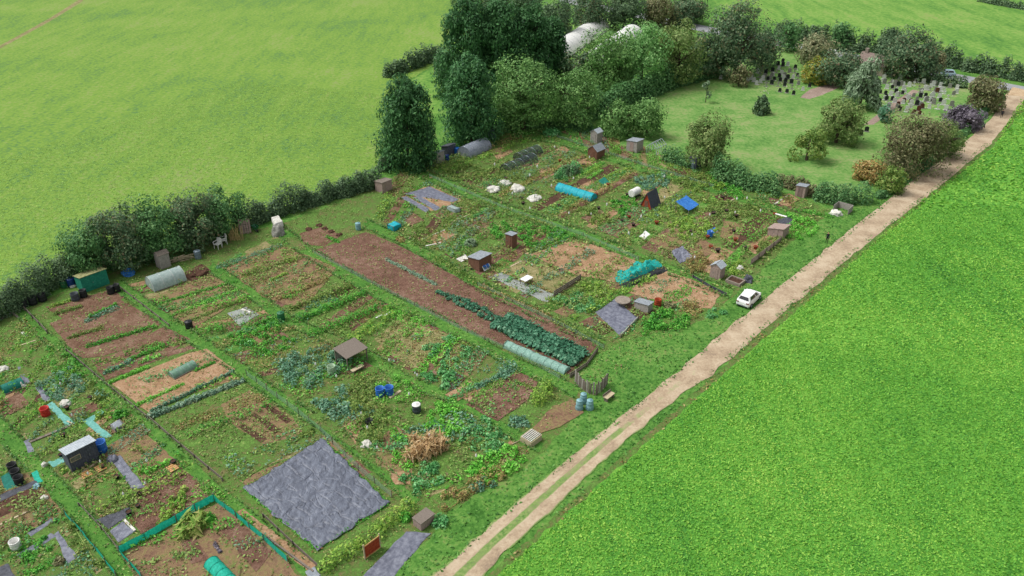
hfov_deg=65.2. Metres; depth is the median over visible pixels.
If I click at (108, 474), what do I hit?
bare soil
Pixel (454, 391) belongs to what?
bare soil
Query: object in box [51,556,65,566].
bush
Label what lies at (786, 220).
weed sheet
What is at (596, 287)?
vegetable patch
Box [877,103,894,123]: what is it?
shrub
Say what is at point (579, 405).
compost bin
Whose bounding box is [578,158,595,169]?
bare soil
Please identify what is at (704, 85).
sapling
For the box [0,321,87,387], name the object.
grass
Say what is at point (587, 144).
bare soil
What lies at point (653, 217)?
bare soil
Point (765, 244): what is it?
vegetable patch
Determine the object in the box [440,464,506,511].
vegetable patch
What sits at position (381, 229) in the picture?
grass path
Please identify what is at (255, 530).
net fence
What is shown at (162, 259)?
garden shed
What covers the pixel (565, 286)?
board fence
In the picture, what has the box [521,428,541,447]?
pallet box
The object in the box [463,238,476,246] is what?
bush
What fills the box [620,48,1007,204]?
lawn
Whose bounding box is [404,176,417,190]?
bare soil
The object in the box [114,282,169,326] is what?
board fence
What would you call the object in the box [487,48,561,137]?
broadleaf tree
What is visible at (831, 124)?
broadleaf tree
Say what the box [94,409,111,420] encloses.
vegetable patch
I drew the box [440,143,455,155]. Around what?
garden shed
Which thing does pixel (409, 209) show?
bare soil
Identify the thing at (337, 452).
weed fringe
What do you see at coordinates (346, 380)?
bare soil
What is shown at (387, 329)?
bare soil
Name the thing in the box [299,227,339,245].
bare soil
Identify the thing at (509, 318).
kale plant
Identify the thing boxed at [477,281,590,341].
net fence
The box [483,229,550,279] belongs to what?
bare soil
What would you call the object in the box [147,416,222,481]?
board fence
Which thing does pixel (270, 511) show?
weed fringe
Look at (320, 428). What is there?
net fence
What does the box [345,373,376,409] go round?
vegetable patch
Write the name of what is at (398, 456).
vegetable patch
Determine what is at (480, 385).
vegetable row
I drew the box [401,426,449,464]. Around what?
maize stand
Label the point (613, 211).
bare soil
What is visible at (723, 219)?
bare soil
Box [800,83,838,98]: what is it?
path
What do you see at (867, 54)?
lodge
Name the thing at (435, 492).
bare soil
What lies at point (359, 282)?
grass path
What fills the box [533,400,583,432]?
bare soil
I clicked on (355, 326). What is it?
bare soil
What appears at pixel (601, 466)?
ground
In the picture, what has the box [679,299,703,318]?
vegetable patch
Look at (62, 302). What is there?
vegetable row
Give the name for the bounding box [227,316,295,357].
vegetable patch
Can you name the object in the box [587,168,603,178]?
vegetable row
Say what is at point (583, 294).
bare soil
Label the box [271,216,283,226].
cover sheet
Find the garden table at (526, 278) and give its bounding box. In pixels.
[520,275,532,285]
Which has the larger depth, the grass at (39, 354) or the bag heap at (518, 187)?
the bag heap at (518, 187)
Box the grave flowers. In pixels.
[757,67,958,118]
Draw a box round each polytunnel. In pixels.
[564,18,608,57]
[578,24,642,62]
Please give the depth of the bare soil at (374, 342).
89.16 m
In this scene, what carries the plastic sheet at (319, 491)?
on the allotment ground at (364, 203)
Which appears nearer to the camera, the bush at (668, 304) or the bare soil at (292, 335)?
the bare soil at (292, 335)
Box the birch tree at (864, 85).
[842,56,881,112]
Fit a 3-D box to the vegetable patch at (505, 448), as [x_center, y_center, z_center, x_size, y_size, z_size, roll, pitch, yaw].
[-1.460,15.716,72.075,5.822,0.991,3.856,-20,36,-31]
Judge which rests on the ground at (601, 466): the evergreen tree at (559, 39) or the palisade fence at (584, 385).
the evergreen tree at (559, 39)
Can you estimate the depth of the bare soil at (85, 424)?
79.01 m
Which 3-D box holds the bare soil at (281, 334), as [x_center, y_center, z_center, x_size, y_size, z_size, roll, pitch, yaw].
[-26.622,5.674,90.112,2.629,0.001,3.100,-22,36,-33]
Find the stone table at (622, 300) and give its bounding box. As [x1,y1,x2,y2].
[615,296,630,305]
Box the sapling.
[702,80,711,101]
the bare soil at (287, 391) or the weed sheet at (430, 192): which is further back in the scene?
the weed sheet at (430, 192)
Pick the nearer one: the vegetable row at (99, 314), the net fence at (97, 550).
the net fence at (97, 550)
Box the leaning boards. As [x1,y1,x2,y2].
[238,218,250,233]
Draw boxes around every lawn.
[440,234,477,256]
[490,257,513,272]
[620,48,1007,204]
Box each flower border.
[479,284,552,317]
[551,316,603,346]
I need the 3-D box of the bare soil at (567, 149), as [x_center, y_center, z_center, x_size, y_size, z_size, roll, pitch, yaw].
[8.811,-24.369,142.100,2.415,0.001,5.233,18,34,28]
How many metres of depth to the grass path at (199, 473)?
75.15 m
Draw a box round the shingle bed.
[488,273,552,301]
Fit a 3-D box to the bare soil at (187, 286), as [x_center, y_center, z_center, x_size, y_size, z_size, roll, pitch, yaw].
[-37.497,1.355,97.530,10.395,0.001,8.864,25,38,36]
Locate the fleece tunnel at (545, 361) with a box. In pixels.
[503,340,570,374]
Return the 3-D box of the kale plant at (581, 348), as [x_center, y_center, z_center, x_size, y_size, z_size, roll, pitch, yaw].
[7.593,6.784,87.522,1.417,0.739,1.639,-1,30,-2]
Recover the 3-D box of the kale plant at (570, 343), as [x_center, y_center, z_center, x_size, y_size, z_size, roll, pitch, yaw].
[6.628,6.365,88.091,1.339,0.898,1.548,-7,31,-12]
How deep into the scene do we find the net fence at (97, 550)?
63.65 m
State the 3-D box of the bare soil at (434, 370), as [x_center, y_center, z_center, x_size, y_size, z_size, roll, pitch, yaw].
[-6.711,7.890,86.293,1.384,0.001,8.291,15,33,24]
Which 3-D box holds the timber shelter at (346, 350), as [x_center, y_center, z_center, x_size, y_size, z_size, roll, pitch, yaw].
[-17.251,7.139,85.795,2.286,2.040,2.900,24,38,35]
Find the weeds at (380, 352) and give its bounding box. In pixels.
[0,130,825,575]
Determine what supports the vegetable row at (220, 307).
on the allotment ground at (364, 203)
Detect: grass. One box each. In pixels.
[0,127,800,575]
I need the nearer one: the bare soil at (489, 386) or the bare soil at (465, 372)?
the bare soil at (489, 386)
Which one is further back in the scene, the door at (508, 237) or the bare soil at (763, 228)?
the bare soil at (763, 228)
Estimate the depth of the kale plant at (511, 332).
90.10 m
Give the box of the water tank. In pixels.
[628,187,640,198]
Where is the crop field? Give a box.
[499,111,1023,575]
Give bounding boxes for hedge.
[0,250,78,320]
[233,165,382,230]
[377,151,400,171]
[381,42,439,77]
[484,115,593,133]
[583,55,724,121]
[660,144,691,167]
[709,151,783,197]
[773,17,892,54]
[777,173,817,197]
[812,180,874,205]
[874,92,1004,199]
[890,34,1023,82]
[931,71,968,88]
[977,0,1023,9]
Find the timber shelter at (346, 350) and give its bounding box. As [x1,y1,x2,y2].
[333,337,367,370]
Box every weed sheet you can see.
[0,480,36,501]
[0,563,14,575]
[1,472,22,489]
[17,533,55,557]
[18,367,29,383]
[23,439,33,452]
[27,518,52,535]
[31,470,42,482]
[36,386,50,400]
[55,531,77,563]
[96,507,129,528]
[110,522,134,541]
[114,455,144,489]
[305,566,320,575]
[364,531,430,575]
[401,196,428,211]
[405,187,456,201]
[414,195,439,209]
[457,254,467,261]
[595,299,636,334]
[599,177,608,183]
[639,231,649,238]
[672,246,691,262]
[777,216,792,223]
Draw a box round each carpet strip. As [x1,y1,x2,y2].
[47,402,74,424]
[48,457,63,466]
[84,410,102,421]
[85,419,111,437]
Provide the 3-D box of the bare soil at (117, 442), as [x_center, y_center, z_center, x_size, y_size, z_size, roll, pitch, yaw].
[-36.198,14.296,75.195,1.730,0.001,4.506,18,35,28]
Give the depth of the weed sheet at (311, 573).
61.69 m
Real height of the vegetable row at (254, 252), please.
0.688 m
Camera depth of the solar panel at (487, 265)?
103.96 m
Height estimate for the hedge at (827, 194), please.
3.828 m
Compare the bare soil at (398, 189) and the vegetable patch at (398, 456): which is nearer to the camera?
the vegetable patch at (398, 456)
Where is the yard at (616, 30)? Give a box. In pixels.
[564,19,619,65]
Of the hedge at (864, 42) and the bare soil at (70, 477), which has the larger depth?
the hedge at (864, 42)
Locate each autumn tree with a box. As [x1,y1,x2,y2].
[726,64,753,87]
[800,55,829,85]
[933,51,946,72]
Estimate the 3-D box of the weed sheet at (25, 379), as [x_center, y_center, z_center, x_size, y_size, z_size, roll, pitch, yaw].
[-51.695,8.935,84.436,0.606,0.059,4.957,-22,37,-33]
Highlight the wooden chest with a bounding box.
[412,507,434,530]
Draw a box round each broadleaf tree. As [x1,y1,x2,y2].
[450,0,482,5]
[481,0,513,6]
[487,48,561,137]
[511,0,544,12]
[541,0,579,33]
[545,66,603,133]
[558,47,597,85]
[568,0,614,27]
[598,98,641,139]
[605,0,648,29]
[630,95,668,138]
[638,0,680,28]
[664,0,714,26]
[684,106,735,169]
[685,30,724,76]
[706,0,780,82]
[751,20,787,68]
[809,48,866,88]
[812,95,869,147]
[870,104,953,180]
[875,22,949,84]
[924,118,968,160]
[965,74,1010,113]
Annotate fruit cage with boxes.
[500,153,538,172]
[512,147,542,161]
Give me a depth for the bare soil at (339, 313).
94.05 m
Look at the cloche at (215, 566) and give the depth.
61.68 m
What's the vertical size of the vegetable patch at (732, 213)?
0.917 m
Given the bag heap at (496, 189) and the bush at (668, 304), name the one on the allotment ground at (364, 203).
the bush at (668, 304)
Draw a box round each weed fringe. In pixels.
[244,488,316,549]
[247,439,318,484]
[317,503,388,548]
[323,438,388,499]
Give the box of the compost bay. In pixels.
[833,201,853,213]
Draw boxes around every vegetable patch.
[18,535,60,575]
[34,366,85,401]
[44,345,87,379]
[59,508,104,568]
[82,377,109,407]
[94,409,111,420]
[155,485,188,525]
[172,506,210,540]
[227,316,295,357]
[271,344,353,391]
[310,383,351,421]
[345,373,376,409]
[349,397,392,445]
[375,373,410,389]
[384,305,424,326]
[389,423,410,442]
[390,448,413,470]
[398,460,445,496]
[404,224,433,247]
[419,367,456,389]
[421,333,472,371]
[422,396,468,436]
[439,194,512,232]
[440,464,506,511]
[444,161,490,181]
[458,415,508,455]
[466,443,527,485]
[467,476,497,493]
[480,163,528,180]
[487,220,512,239]
[507,415,529,428]
[514,223,574,247]
[529,375,554,407]
[552,291,601,313]
[554,159,582,182]
[559,202,621,225]
[579,281,615,298]
[610,192,637,216]
[633,171,669,190]
[641,306,690,335]
[667,216,717,242]
[670,168,717,191]
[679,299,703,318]
[685,250,710,273]
[705,199,761,220]
[705,307,727,318]
[711,177,743,199]
[725,258,746,275]
[756,235,788,255]
[785,212,819,239]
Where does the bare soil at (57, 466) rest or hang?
on the allotment ground at (364, 203)
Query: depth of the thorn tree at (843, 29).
203.41 m
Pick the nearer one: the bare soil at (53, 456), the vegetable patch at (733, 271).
the bare soil at (53, 456)
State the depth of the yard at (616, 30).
212.41 m
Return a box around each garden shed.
[58,435,99,471]
[73,266,109,291]
[154,248,170,269]
[374,177,392,193]
[432,150,444,162]
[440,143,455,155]
[467,250,491,271]
[505,231,516,248]
[588,142,605,159]
[590,127,602,143]
[626,137,643,152]
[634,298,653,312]
[688,155,701,168]
[709,260,726,279]
[767,223,790,238]
[795,183,809,197]
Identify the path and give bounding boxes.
[0,417,133,575]
[15,308,306,575]
[118,280,419,507]
[209,262,542,452]
[279,226,579,398]
[362,219,605,349]
[400,163,733,298]
[513,130,800,218]
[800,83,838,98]
[864,90,918,124]
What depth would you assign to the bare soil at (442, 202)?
122.93 m
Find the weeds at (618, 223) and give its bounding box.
[0,129,779,575]
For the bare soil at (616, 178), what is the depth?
122.68 m
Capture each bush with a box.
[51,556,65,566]
[110,408,128,419]
[199,512,216,522]
[298,426,315,437]
[318,398,332,410]
[395,235,404,242]
[398,510,411,522]
[430,512,448,529]
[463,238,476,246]
[542,127,561,136]
[561,162,580,176]
[663,301,675,308]
[713,182,725,190]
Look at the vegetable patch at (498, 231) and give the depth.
113.75 m
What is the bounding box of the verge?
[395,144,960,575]
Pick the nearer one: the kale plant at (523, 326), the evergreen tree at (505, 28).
the kale plant at (523, 326)
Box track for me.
[430,95,1023,575]
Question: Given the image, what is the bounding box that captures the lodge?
[858,48,893,76]
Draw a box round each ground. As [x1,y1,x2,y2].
[0,133,831,575]
[1,0,1023,575]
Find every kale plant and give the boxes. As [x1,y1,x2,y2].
[464,298,471,304]
[490,321,499,328]
[497,322,504,331]
[501,323,508,331]
[502,327,511,334]
[505,313,514,319]
[505,329,516,336]
[510,331,522,340]
[511,315,522,321]
[515,317,526,323]
[517,335,524,342]
[520,324,527,330]
[521,336,531,343]
[524,327,532,332]
[524,337,532,346]
[528,322,540,328]
[532,340,540,349]
[533,330,542,336]
[537,343,547,350]
[541,347,548,354]
[546,346,554,355]
[549,332,558,337]
[554,340,562,347]
[554,346,562,352]
[556,351,563,359]
[560,348,567,353]
[560,354,565,362]
[563,337,573,345]
[563,354,570,362]
[565,358,577,365]
[566,341,575,347]
[575,345,586,351]
[576,351,584,359]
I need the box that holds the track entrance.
[1005,87,1023,95]
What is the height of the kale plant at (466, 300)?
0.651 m
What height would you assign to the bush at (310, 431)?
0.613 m
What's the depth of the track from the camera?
84.47 m
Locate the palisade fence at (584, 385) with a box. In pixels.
[575,369,608,394]
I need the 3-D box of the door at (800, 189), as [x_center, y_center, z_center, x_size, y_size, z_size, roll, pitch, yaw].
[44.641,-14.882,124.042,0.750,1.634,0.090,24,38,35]
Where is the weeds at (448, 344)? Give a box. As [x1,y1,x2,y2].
[0,128,768,547]
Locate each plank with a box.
[0,510,30,525]
[30,424,73,441]
[123,519,135,530]
[264,534,313,571]
[389,390,401,398]
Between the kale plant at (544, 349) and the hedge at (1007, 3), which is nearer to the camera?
the kale plant at (544, 349)
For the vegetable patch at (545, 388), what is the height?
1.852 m
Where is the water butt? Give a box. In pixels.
[193,249,201,259]
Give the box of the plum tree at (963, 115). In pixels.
[941,103,988,133]
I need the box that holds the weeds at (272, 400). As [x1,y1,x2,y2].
[0,130,778,557]
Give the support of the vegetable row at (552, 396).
on the allotment ground at (364, 203)
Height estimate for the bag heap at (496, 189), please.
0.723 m
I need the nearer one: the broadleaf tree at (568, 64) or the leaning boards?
the leaning boards
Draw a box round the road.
[560,0,1023,90]
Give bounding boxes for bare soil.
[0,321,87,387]
[0,370,12,384]
[0,372,18,396]
[0,380,33,416]
[0,393,28,414]
[0,472,60,544]
[0,488,41,516]
[0,523,96,575]
[13,387,47,426]
[17,382,67,432]
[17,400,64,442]
[22,377,84,439]
[33,428,100,464]
[46,291,123,317]
[49,398,107,439]
[50,299,160,357]
[53,515,63,526]
[55,418,128,470]
[59,525,72,536]
[60,382,88,411]
[60,420,140,474]
[63,454,105,480]
[67,402,101,418]
[71,439,158,488]
[76,404,111,429]
[78,470,115,493]
[86,409,113,431]
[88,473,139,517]
[88,561,101,573]
[91,343,184,362]
[91,466,182,506]
[94,326,189,379]
[104,426,114,433]
[104,433,157,459]
[106,424,150,452]
[112,349,234,412]
[116,515,132,524]
[120,503,297,575]
[126,445,179,478]
[129,281,145,286]
[131,470,207,533]
[135,283,183,292]
[144,280,221,298]
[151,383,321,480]
[153,275,248,327]
[167,346,194,356]
[181,538,207,563]
[185,264,211,281]
[188,374,238,394]
[194,310,266,328]
[197,326,224,336]
[200,483,220,494]
[209,334,233,341]
[215,328,293,346]
[218,245,335,309]
[221,390,301,443]
[221,520,271,571]
[223,315,271,330]
[225,345,252,353]
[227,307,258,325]
[230,337,298,361]
[233,322,283,335]
[233,435,330,478]
[237,509,315,569]
[238,425,266,441]
[239,440,343,484]
[244,358,274,370]
[245,237,277,253]
[245,330,272,347]
[251,413,280,433]
[257,332,304,346]
[257,368,279,376]
[264,404,291,422]
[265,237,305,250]
[266,330,289,347]
[268,320,367,398]
[276,375,339,392]
[289,368,380,399]
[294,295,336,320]
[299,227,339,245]
[304,376,510,494]
[314,232,596,373]
[319,310,348,327]
[329,282,355,298]
[340,360,371,374]
[340,451,352,459]
[343,409,362,443]
[344,293,372,311]
[349,320,360,330]
[350,460,370,477]
[351,300,386,322]
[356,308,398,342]
[365,336,377,348]
[375,196,394,219]
[375,322,463,367]
[375,425,414,471]
[376,320,421,356]
[380,315,410,334]
[383,190,407,222]
[386,324,438,363]
[388,171,408,196]
[389,468,412,483]
[392,179,424,221]
[398,181,428,230]
[400,212,423,225]
[401,186,461,211]
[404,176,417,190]
[413,337,459,376]
[417,217,441,241]
[425,488,447,497]
[426,197,468,247]
[426,230,453,244]
[428,341,469,382]
[429,155,460,167]
[434,153,485,171]
[435,219,467,252]
[436,194,460,218]
[440,373,465,389]
[442,141,530,173]
[445,203,479,216]
[445,212,495,257]
[445,387,470,400]
[453,215,506,262]
[455,349,489,375]
[462,380,481,401]
[463,145,557,184]
[464,203,484,217]
[464,214,500,234]
[466,373,536,420]
[469,222,525,269]
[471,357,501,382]
[475,242,519,274]
[476,154,557,188]
[479,379,500,394]
[481,174,558,208]
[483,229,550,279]
[484,151,579,193]
[489,138,519,150]
[490,147,511,159]
[492,446,526,467]
[497,366,515,379]
[498,156,582,196]
[500,260,583,293]
[504,174,565,197]
[506,239,581,292]
[517,225,538,241]
[520,268,566,297]
[521,235,557,261]
[526,241,634,281]
[531,165,617,210]
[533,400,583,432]
[538,166,553,177]
[542,168,630,214]
[543,278,603,309]
[550,179,571,188]
[554,146,568,155]
[554,273,646,316]
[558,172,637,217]
[562,130,589,138]
[563,278,615,312]
[569,284,636,321]
[572,162,606,178]
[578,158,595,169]
[578,181,605,192]
[579,294,649,327]
[582,139,592,146]
[582,209,603,222]
[587,181,661,227]
[593,309,654,334]
[597,202,650,235]
[602,135,608,152]
[606,141,623,149]
[607,306,683,339]
[611,220,638,237]
[614,188,693,239]
[616,150,632,158]
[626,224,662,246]
[628,271,720,308]
[641,146,647,165]
[641,226,675,252]
[646,147,656,166]
[648,228,718,262]
[654,191,707,225]
[657,152,666,171]
[658,183,683,202]
[661,204,741,260]
[669,167,683,175]
[674,196,718,225]
[682,163,691,176]
[695,211,711,222]
[702,247,733,272]
[714,193,733,201]
[720,221,744,243]
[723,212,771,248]
[725,244,746,271]
[746,216,779,242]
[748,235,773,253]
[769,193,783,207]
[775,194,799,205]
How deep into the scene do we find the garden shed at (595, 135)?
144.86 m
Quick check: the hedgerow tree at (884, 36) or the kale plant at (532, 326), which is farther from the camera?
the hedgerow tree at (884, 36)
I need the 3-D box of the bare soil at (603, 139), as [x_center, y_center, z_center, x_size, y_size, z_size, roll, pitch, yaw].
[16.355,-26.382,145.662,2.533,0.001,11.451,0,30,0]
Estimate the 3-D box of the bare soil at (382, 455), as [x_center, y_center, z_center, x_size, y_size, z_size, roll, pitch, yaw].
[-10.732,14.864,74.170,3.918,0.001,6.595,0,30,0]
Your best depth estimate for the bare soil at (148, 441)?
74.28 m
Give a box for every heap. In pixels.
[0,365,8,372]
[33,483,40,488]
[59,399,70,407]
[106,454,117,463]
[121,268,134,276]
[188,268,210,276]
[271,224,284,236]
[360,439,371,447]
[486,185,499,192]
[498,180,511,185]
[510,183,524,192]
[527,194,541,201]
[615,259,667,287]
[743,274,753,283]
[829,209,842,216]
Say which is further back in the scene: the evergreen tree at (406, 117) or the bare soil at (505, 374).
the evergreen tree at (406, 117)
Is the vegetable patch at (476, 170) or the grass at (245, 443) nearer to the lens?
the grass at (245, 443)
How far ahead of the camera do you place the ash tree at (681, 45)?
173.47 m
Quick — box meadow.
[712,0,1023,71]
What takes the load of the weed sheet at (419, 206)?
on the allotment ground at (364, 203)
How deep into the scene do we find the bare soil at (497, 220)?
111.69 m
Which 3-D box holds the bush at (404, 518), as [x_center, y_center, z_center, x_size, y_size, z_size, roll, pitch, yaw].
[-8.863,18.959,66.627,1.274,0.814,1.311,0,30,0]
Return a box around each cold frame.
[109,419,125,432]
[446,204,460,212]
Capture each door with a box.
[86,444,98,462]
[91,275,99,288]
[154,255,159,268]
[385,182,389,191]
[507,236,510,247]
[629,142,633,151]
[712,267,717,278]
[772,228,777,237]
[797,187,802,196]
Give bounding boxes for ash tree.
[572,22,640,93]
[616,20,674,89]
[654,17,712,84]
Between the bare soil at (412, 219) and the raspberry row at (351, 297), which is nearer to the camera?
the raspberry row at (351, 297)
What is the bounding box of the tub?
[8,537,21,550]
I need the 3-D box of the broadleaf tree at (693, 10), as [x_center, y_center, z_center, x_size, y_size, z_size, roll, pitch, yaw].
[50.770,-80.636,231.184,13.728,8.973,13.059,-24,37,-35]
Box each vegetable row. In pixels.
[49,298,70,307]
[52,304,82,315]
[66,325,103,338]
[84,305,119,322]
[85,324,157,347]
[88,302,116,317]
[102,358,132,374]
[108,364,150,383]
[129,341,164,360]
[132,382,184,406]
[141,458,170,475]
[149,369,233,411]
[159,280,236,304]
[169,287,240,316]
[182,297,244,324]
[194,361,215,371]
[213,541,221,553]
[216,243,281,268]
[230,324,266,343]
[254,315,276,325]
[269,272,288,281]
[274,277,328,300]
[325,235,339,242]
[444,381,479,402]
[473,367,512,389]
[509,211,552,226]
[511,274,551,292]
[516,380,560,400]
[528,241,561,253]
[583,163,601,174]
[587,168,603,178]
[603,166,632,176]
[688,183,708,191]
[755,190,783,199]
[792,206,833,218]
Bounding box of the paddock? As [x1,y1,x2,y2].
[395,67,449,118]
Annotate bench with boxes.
[350,364,363,373]
[603,389,614,401]
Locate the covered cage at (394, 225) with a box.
[387,220,401,231]
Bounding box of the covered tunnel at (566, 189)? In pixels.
[555,183,596,201]
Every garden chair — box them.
[213,237,221,249]
[219,233,227,245]
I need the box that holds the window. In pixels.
[70,454,80,462]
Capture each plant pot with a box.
[125,509,131,515]
[365,417,372,427]
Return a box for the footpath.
[0,0,82,47]
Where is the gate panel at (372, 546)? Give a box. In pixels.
[362,533,380,559]
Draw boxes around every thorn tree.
[432,47,450,76]
[775,22,803,51]
[828,21,861,50]
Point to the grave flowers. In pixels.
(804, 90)
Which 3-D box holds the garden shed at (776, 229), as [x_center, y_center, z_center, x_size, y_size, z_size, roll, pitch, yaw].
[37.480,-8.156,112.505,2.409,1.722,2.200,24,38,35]
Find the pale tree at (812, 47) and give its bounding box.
[794,30,840,65]
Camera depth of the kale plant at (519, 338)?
89.38 m
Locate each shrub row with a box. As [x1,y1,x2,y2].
[316,535,368,574]
[367,497,416,540]
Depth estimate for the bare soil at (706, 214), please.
118.45 m
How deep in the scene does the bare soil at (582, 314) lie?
95.02 m
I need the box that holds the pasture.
[0,0,486,289]
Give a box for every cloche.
[0,377,24,394]
[167,360,197,379]
[203,556,235,575]
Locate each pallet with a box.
[80,469,92,478]
[94,463,106,472]
[166,464,178,471]
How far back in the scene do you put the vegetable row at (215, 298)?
96.83 m
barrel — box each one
[59,279,67,288]
[66,277,75,286]
[95,438,107,453]
[327,363,335,375]
[355,222,360,230]
[375,385,384,397]
[384,384,393,396]
[654,297,661,306]
[707,230,712,237]
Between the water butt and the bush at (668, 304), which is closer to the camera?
the bush at (668, 304)
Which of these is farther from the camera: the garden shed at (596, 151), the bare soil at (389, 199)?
the garden shed at (596, 151)
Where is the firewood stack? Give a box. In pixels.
[170,253,194,262]
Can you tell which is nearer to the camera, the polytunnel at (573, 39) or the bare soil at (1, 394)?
the bare soil at (1, 394)
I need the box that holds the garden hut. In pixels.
[641,188,660,209]
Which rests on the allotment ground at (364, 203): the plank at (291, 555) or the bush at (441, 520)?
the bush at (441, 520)
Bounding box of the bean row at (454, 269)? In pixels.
[424,252,481,285]
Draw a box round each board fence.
[23,306,47,333]
[65,348,146,417]
[77,502,118,552]
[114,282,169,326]
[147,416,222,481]
[262,513,320,569]
[553,274,580,296]
[570,347,597,377]
[620,316,638,337]
[692,274,726,294]
[750,236,781,264]
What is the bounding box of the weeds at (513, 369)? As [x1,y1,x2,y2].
[29,129,691,575]
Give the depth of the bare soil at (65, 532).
65.45 m
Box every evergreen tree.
[371,72,440,175]
[430,0,498,101]
[438,51,504,146]
[476,0,533,96]
[501,0,557,91]
[534,15,572,88]
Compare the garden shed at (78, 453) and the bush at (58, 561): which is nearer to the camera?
the bush at (58, 561)
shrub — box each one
[851,159,887,185]
[873,164,908,195]
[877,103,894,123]
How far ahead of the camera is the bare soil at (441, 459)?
76.49 m
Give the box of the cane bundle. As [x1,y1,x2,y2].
[226,225,242,240]
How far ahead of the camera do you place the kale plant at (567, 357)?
85.69 m
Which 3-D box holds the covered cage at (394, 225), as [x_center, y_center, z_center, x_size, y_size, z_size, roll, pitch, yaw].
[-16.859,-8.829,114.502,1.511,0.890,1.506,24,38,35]
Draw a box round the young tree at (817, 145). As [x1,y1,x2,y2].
[787,129,828,161]
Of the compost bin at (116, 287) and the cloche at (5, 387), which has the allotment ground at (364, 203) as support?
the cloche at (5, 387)
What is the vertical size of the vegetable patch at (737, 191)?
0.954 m
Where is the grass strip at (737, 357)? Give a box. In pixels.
[487,103,1023,575]
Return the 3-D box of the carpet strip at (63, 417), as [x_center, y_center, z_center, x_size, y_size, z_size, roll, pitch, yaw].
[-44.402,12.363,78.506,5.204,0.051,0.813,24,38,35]
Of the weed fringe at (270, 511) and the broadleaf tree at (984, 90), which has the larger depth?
the broadleaf tree at (984, 90)
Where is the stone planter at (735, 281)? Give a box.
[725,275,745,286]
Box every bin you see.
[6,461,17,471]
[9,467,20,477]
[12,473,24,485]
[18,299,27,308]
[27,295,37,305]
[37,292,47,302]
[39,405,50,416]
[70,291,79,301]
[78,288,87,297]
[106,285,114,294]
[112,283,120,292]
[184,319,192,329]
[277,311,284,321]
[412,402,420,413]
[575,398,582,410]
[580,392,586,404]
[585,398,593,410]
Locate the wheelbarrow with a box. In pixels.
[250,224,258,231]
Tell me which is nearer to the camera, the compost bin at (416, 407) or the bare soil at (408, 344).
the compost bin at (416, 407)
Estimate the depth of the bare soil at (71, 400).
80.81 m
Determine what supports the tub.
on the bare soil at (48, 530)
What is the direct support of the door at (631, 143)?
in the garden shed at (635, 144)
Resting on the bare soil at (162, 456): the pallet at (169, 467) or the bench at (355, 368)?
the pallet at (169, 467)
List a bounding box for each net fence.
[63,509,116,575]
[117,493,213,552]
[118,548,141,575]
[213,495,287,562]
[245,369,391,496]
[312,250,540,366]
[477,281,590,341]
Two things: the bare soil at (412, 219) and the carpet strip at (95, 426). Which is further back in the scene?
the bare soil at (412, 219)
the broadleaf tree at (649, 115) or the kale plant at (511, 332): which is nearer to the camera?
the kale plant at (511, 332)
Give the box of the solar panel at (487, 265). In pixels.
[482,263,490,270]
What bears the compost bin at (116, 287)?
on the grass path at (240, 369)
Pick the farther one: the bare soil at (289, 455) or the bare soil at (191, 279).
the bare soil at (191, 279)
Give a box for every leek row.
[146,378,244,419]
[385,257,437,285]
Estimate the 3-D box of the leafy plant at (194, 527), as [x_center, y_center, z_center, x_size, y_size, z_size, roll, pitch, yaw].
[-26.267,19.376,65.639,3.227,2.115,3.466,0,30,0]
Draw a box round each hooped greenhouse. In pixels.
[145,266,186,292]
[457,137,491,157]
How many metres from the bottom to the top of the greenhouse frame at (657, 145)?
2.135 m
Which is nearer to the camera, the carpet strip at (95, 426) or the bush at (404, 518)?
the bush at (404, 518)
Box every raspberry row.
[241,253,302,276]
[288,282,352,310]
[293,289,367,322]
[307,299,385,335]
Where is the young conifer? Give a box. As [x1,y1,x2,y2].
[752,94,771,115]
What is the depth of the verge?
83.59 m
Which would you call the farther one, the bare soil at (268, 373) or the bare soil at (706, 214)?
the bare soil at (706, 214)
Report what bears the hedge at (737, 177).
on the allotment ground at (364, 203)
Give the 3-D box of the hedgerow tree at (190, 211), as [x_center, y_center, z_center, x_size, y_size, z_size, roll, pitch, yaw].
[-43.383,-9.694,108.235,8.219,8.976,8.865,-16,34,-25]
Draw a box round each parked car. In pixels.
[736,289,760,307]
[937,69,955,76]
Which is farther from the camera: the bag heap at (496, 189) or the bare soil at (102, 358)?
the bag heap at (496, 189)
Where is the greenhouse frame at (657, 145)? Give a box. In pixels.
[646,138,665,154]
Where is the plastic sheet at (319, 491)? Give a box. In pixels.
[243,438,389,550]
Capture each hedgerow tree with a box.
[49,215,120,278]
[82,200,151,274]
[121,192,190,264]
[164,184,222,253]
[193,182,247,241]
[876,26,902,43]
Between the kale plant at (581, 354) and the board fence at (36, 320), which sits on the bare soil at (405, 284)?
the kale plant at (581, 354)
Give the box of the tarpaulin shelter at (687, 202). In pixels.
[675,195,698,214]
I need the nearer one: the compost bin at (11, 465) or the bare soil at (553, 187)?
the compost bin at (11, 465)
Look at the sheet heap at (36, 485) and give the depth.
69.64 m

